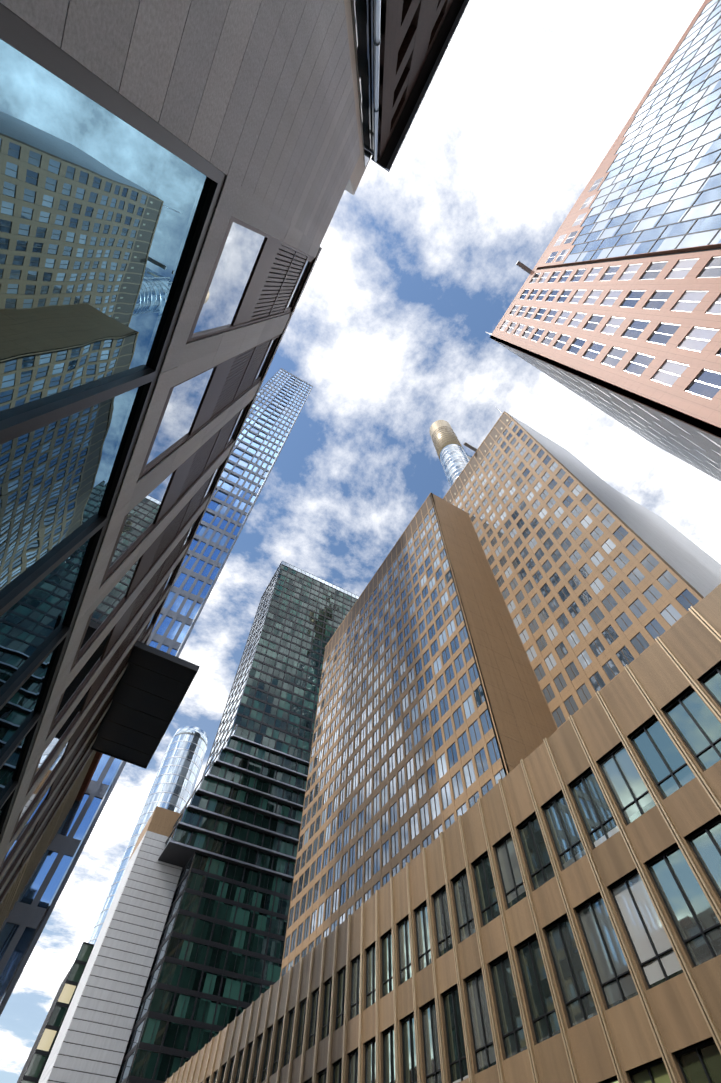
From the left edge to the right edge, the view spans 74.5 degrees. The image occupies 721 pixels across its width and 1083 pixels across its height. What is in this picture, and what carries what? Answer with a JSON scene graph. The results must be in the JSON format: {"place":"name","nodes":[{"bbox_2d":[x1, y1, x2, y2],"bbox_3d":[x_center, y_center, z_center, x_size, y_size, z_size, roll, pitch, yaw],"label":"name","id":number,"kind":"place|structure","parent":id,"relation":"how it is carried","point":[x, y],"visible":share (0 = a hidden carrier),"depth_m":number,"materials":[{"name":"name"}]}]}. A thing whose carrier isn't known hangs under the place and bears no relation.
{"place":"outdoors","nodes":[
{"label":"outdoors","id":0,"kind":"place"},
{"bbox_2d":[17,942,93,1082],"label":"green glass building","id":1,"kind":"structure","parent":0,"point":[35,1063],"depth_m":100.80,"materials":[{"name":"black"}]},
{"bbox_2d":[0,0,720,1082],"label":"sky","id":2,"kind":"structure","parent":0,"point":[525,100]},
{"bbox_2d":[164,583,720,1082],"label":"building","id":3,"kind":"structure","parent":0,"point":[548,909],"depth_m":23.95,"materials":[{"name":"brown metal"}]},
{"bbox_2d":[429,420,471,487],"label":"skyscraper","id":4,"kind":"structure","parent":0,"point":[454,457],"depth_m":227.40,"materials":[{"name":"silver metal"}]},
{"bbox_2d":[280,407,720,976],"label":"building","id":5,"kind":"structure","parent":0,"point":[526,591],"depth_m":72.02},
{"bbox_2d":[485,0,720,481],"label":"building","id":6,"kind":"structure","parent":0,"point":[613,310],"depth_m":57.42,"materials":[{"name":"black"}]},
{"bbox_3d":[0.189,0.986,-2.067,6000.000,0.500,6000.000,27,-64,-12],"label":"ground","id":7,"kind":"structure","parent":0,"visible":0},
{"bbox_2d":[0,751,102,928],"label":"building","id":8,"kind":"structure","parent":7,"relation":"on","point":[79,787],"depth_m":26.05,"materials":[{"name":"black concrete"}]},
{"bbox_2d":[88,726,207,944],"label":"round glass tower","id":9,"kind":"structure","parent":7,"relation":"on","point":[174,784],"depth_m":185.51,"materials":[{"name":"silver glass"}]},
{"bbox_2d":[0,368,312,1015],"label":"skyscraper","id":10,"kind":"structure","parent":7,"relation":"on","point":[278,405],"depth_m":52.64,"materials":[{"name":"blue glass"}]},
{"bbox_2d":[0,0,359,903],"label":"beige building","id":11,"kind":"structure","parent":7,"relation":"on","point":[174,176],"depth_m":6.57,"materials":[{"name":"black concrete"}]},
{"bbox_2d":[344,0,380,194],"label":"building","id":12,"kind":"structure","parent":11,"relation":"attached to","point":[357,17],"depth_m":13.31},
{"bbox_2d":[38,561,358,1082],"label":"dark glass tower","id":13,"kind":"structure","parent":7,"relation":"on","point":[183,964],"depth_m":105.99,"materials":[{"name":"green glass"}]},
{"bbox_2d":[368,0,469,171],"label":"brick building","id":14,"kind":"structure","parent":7,"relation":"on","point":[416,36],"depth_m":18.41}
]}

